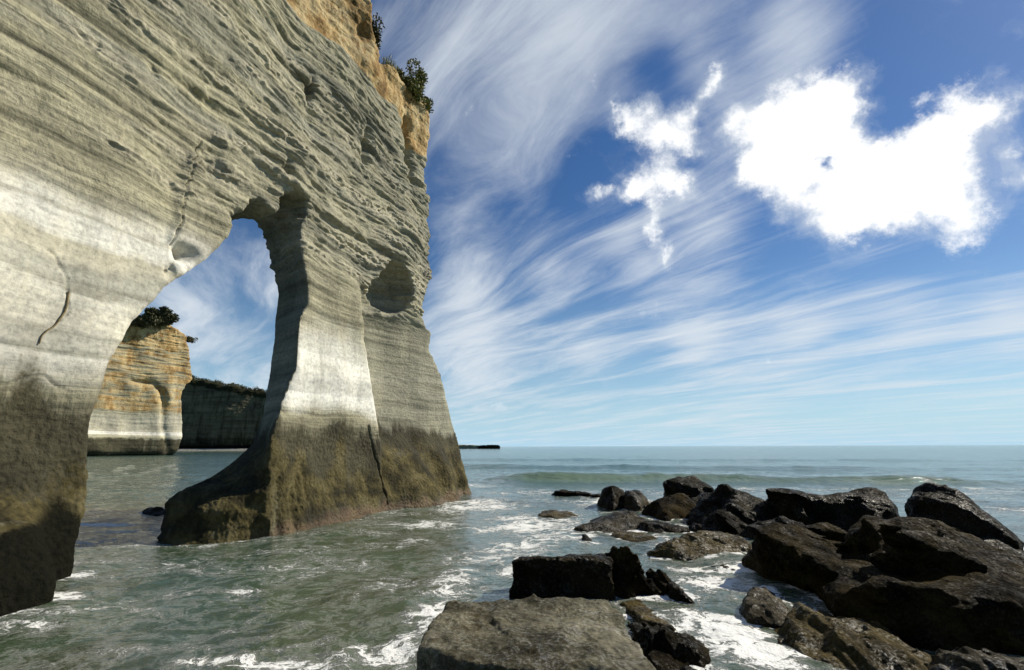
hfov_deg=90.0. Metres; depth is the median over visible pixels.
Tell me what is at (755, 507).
boulder
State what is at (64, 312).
dry root
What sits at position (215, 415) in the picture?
bay cliff
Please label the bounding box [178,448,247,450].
shingle beach
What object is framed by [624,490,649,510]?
boulder
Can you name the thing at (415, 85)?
cliff bush
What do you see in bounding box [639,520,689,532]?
boulder
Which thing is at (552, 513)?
boulder
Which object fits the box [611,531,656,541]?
boulder
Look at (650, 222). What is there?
sky
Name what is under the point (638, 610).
boulder
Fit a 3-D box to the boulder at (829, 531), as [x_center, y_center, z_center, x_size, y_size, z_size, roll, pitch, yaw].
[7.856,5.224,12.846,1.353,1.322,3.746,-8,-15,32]
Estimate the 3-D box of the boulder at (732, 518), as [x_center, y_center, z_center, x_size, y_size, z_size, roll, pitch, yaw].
[6.374,5.724,15.046,2.176,1.458,2.690,-10,-16,39]
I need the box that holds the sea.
[0,445,1023,669]
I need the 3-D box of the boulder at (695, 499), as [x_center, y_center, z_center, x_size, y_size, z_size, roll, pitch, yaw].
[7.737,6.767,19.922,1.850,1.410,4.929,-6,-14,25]
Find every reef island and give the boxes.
[459,445,478,448]
[477,445,499,448]
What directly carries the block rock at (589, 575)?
in the sea
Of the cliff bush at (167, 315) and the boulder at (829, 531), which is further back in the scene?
the cliff bush at (167, 315)
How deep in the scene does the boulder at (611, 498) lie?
20.69 m
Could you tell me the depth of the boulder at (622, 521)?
15.57 m
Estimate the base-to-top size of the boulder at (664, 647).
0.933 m
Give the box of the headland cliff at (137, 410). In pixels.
[87,321,191,455]
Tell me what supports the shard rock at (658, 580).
in the sea
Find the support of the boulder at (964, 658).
in the sea
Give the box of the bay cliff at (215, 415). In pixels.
[179,378,265,448]
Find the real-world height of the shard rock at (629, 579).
1.423 m
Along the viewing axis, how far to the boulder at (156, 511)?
19.84 m
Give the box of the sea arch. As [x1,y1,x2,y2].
[0,0,471,616]
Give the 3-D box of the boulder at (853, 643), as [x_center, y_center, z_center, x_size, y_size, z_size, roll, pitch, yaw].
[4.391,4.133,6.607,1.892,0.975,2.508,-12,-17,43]
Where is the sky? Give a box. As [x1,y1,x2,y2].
[139,0,1023,446]
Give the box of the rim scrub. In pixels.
[191,375,266,391]
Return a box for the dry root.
[39,292,69,343]
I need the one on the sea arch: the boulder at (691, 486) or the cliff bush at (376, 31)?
the cliff bush at (376, 31)
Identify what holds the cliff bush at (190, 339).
on the headland cliff at (137, 410)
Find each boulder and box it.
[142,507,164,515]
[538,509,577,518]
[551,489,592,496]
[574,510,646,532]
[582,534,591,541]
[597,486,624,510]
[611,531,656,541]
[620,599,675,631]
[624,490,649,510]
[627,619,710,669]
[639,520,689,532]
[641,493,695,521]
[647,530,751,560]
[663,475,713,497]
[686,484,777,524]
[688,503,757,534]
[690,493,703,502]
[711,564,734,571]
[736,516,804,538]
[739,587,790,628]
[741,515,1023,655]
[765,487,899,531]
[773,602,931,669]
[803,522,847,541]
[904,482,1023,556]
[923,646,1023,669]
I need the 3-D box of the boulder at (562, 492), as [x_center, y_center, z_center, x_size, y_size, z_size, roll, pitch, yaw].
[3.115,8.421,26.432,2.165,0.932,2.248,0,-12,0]
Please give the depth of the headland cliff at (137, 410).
172.39 m
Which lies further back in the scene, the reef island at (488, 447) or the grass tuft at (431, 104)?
the reef island at (488, 447)
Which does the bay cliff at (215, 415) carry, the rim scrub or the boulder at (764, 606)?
the rim scrub
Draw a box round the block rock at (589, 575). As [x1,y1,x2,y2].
[509,553,615,600]
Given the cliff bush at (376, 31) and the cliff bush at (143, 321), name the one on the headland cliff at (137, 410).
the cliff bush at (143, 321)
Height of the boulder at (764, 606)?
0.902 m
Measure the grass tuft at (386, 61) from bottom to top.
1.263 m
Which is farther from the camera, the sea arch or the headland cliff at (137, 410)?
the headland cliff at (137, 410)
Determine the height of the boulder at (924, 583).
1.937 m
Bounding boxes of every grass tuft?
[378,53,399,72]
[423,94,433,112]
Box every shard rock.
[605,546,647,598]
[641,568,671,596]
[667,581,694,603]
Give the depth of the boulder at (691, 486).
20.63 m
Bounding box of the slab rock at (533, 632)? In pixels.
[416,594,655,669]
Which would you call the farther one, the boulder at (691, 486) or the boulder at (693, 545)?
the boulder at (691, 486)
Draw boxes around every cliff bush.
[130,314,163,328]
[143,306,179,325]
[186,336,198,342]
[371,13,385,50]
[397,58,431,112]
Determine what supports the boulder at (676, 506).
in the sea
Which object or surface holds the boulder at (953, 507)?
in the sea
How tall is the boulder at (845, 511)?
1.833 m
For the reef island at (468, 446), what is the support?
in the sea
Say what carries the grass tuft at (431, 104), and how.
attached to the sea arch
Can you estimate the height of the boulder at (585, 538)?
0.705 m
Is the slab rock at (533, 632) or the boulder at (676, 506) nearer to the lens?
the slab rock at (533, 632)
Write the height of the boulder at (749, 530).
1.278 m
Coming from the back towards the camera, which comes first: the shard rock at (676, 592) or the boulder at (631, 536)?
the boulder at (631, 536)

